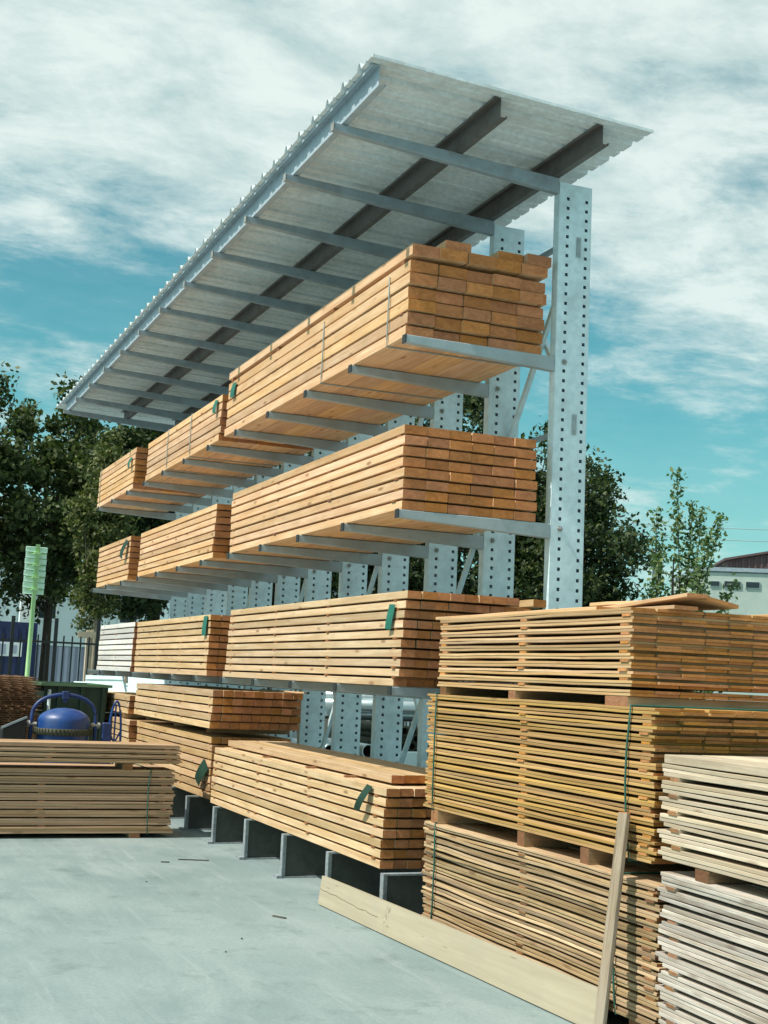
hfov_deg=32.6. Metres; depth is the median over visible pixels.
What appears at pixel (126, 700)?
timber pack
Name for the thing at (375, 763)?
loose board
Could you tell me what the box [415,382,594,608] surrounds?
broadleaf tree
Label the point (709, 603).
loose board
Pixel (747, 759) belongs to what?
loose board
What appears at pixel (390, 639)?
timber pack
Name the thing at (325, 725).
pipe rack
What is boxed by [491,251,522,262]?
loose board
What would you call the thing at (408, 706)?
steel pipe
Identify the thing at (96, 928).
ground
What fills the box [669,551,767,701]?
sage building
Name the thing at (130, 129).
sky
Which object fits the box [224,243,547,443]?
timber pack
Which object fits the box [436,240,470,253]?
loose board
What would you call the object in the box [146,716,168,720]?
spacer beam
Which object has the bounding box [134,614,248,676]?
timber pack
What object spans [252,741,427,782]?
loose board
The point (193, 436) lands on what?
timber pack
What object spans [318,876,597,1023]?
wide plank
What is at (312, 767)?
packing stick
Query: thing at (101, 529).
columnar tree
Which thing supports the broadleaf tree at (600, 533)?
on the ground
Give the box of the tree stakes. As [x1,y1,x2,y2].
[77,630,126,682]
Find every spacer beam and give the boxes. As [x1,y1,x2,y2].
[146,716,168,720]
[174,722,193,725]
[206,728,289,734]
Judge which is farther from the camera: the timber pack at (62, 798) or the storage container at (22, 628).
the storage container at (22, 628)
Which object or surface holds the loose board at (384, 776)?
on the timber pack at (379, 824)
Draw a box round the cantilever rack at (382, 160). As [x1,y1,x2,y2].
[56,54,653,914]
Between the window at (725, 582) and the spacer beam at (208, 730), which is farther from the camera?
the window at (725, 582)
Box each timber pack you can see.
[0,739,181,769]
[0,762,176,837]
[96,536,147,587]
[96,622,138,671]
[97,447,204,512]
[104,713,173,763]
[106,691,145,717]
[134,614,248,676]
[134,683,302,730]
[135,721,290,799]
[137,504,288,579]
[145,394,312,488]
[210,747,430,868]
[223,590,545,687]
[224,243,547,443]
[230,424,537,560]
[421,821,694,1023]
[423,692,767,864]
[437,607,767,709]
[655,871,767,1023]
[657,763,767,886]
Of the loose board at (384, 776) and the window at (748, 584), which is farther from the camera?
the window at (748, 584)
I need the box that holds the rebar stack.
[0,675,41,762]
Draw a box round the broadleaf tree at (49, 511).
[0,371,137,680]
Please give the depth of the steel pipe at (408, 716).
23.18 m
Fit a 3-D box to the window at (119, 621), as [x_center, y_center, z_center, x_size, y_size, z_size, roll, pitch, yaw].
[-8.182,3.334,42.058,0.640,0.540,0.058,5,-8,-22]
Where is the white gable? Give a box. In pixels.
[242,591,417,726]
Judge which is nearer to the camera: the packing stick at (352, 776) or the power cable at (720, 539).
the packing stick at (352, 776)
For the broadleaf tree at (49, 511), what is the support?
on the ground
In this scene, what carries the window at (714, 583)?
in the sage building
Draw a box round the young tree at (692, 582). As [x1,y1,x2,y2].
[639,467,740,699]
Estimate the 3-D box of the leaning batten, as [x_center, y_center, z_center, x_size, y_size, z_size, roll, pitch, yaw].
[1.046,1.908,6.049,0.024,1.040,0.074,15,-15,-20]
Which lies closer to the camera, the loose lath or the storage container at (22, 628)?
the loose lath
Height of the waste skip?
1.365 m
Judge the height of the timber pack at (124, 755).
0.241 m
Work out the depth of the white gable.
40.84 m
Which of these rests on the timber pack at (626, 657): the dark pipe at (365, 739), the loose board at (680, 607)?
the loose board at (680, 607)
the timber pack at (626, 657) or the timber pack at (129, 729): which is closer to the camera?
the timber pack at (626, 657)
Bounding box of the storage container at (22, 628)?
[0,621,37,676]
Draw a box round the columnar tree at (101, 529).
[58,427,142,674]
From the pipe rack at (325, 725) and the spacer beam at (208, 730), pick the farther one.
the pipe rack at (325, 725)
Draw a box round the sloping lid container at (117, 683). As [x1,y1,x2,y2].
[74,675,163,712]
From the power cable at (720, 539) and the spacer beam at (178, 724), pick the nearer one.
the spacer beam at (178, 724)
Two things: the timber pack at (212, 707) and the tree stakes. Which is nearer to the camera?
the timber pack at (212, 707)
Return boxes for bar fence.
[0,616,406,725]
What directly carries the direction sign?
on the ground
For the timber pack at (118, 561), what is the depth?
17.82 m
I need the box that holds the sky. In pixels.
[0,0,767,681]
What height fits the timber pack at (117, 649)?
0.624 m
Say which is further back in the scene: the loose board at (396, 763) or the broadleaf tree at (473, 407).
the broadleaf tree at (473, 407)
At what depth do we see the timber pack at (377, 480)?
9.34 m
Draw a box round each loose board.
[228,740,404,783]
[238,740,416,782]
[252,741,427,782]
[260,741,427,773]
[270,741,425,771]
[277,741,424,769]
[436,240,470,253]
[436,606,612,619]
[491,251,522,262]
[523,253,551,268]
[589,596,738,609]
[603,593,707,607]
[637,605,697,610]
[664,754,767,776]
[702,755,767,763]
[739,756,767,759]
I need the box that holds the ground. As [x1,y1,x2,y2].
[0,731,628,1023]
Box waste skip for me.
[30,681,112,763]
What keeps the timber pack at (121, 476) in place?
on the cantilever rack at (382, 160)
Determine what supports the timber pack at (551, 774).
on the timber pack at (495, 884)
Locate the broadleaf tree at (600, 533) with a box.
[513,444,677,610]
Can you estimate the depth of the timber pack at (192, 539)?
14.36 m
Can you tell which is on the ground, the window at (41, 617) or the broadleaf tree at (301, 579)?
the broadleaf tree at (301, 579)
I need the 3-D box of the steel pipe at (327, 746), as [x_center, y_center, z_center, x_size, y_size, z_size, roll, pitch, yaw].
[-1.351,3.399,19.231,0.190,0.187,3.000,6,-8,-24]
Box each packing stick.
[305,766,322,767]
[344,775,361,776]
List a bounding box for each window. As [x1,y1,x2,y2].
[36,604,57,620]
[118,615,137,623]
[710,581,719,586]
[724,581,740,587]
[745,581,759,588]
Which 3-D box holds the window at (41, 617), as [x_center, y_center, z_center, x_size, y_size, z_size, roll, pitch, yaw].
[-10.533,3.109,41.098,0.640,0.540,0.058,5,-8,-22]
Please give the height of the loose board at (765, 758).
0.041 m
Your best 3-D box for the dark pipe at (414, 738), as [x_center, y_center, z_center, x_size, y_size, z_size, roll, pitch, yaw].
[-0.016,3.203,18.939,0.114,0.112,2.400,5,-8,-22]
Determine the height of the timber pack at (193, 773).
0.612 m
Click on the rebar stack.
(17, 701)
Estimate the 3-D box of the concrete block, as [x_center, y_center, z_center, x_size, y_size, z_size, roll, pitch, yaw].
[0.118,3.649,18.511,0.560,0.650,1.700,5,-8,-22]
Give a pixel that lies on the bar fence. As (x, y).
(38, 641)
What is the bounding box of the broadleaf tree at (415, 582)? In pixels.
[300,403,475,598]
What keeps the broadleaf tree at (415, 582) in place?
on the ground
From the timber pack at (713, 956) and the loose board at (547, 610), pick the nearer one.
the timber pack at (713, 956)
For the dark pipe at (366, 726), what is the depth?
18.87 m
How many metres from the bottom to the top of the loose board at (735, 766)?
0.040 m
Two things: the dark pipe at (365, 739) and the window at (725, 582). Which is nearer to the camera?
the dark pipe at (365, 739)
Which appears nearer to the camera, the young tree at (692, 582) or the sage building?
the young tree at (692, 582)
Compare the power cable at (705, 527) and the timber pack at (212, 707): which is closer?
the timber pack at (212, 707)
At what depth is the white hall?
41.24 m
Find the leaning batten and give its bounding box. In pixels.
[594,812,629,1023]
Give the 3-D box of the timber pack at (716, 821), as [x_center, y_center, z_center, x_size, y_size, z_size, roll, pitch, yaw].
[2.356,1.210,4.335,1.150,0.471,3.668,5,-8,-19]
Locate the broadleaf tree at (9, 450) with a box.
[0,361,81,615]
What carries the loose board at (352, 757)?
on the timber pack at (379, 824)
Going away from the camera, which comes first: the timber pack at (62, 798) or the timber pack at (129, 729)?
the timber pack at (62, 798)
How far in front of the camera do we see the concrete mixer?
14.13 m
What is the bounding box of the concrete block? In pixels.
[401,750,416,765]
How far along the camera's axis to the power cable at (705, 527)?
55.70 m
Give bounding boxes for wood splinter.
[178,859,208,860]
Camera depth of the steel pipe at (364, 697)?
23.07 m
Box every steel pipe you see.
[265,734,330,749]
[292,732,370,756]
[325,698,415,711]
[325,709,414,720]
[326,692,413,701]
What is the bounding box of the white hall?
[0,562,168,682]
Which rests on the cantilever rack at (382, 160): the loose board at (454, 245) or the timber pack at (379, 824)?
the timber pack at (379, 824)
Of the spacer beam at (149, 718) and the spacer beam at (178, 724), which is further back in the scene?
the spacer beam at (149, 718)
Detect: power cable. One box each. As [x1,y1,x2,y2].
[609,521,767,529]
[638,535,767,541]
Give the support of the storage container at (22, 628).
on the ground
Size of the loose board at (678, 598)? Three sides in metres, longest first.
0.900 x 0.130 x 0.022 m
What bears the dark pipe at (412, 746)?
on the concrete block
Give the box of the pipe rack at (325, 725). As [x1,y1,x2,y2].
[324,718,411,737]
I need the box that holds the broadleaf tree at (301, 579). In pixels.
[248,451,339,688]
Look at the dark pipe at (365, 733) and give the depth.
19.02 m
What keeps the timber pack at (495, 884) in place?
on the ground
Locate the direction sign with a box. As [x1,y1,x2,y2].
[22,544,47,676]
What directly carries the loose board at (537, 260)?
on the timber pack at (374, 316)
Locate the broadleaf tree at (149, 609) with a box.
[24,420,279,622]
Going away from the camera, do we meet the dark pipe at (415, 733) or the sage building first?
the dark pipe at (415, 733)
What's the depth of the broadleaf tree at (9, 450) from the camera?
29.86 m
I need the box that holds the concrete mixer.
[0,691,121,763]
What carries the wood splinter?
on the ground
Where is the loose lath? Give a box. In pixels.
[260,689,307,693]
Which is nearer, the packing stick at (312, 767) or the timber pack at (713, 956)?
the timber pack at (713, 956)
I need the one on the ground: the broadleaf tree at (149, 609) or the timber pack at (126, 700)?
the broadleaf tree at (149, 609)
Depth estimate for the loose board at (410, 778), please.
10.09 m
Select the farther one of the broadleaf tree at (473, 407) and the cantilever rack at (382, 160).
the broadleaf tree at (473, 407)
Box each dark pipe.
[360,722,407,735]
[360,729,411,741]
[360,735,404,749]
[361,721,416,735]
[408,742,415,750]
[411,735,417,742]
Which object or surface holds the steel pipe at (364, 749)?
on the pipe trestle

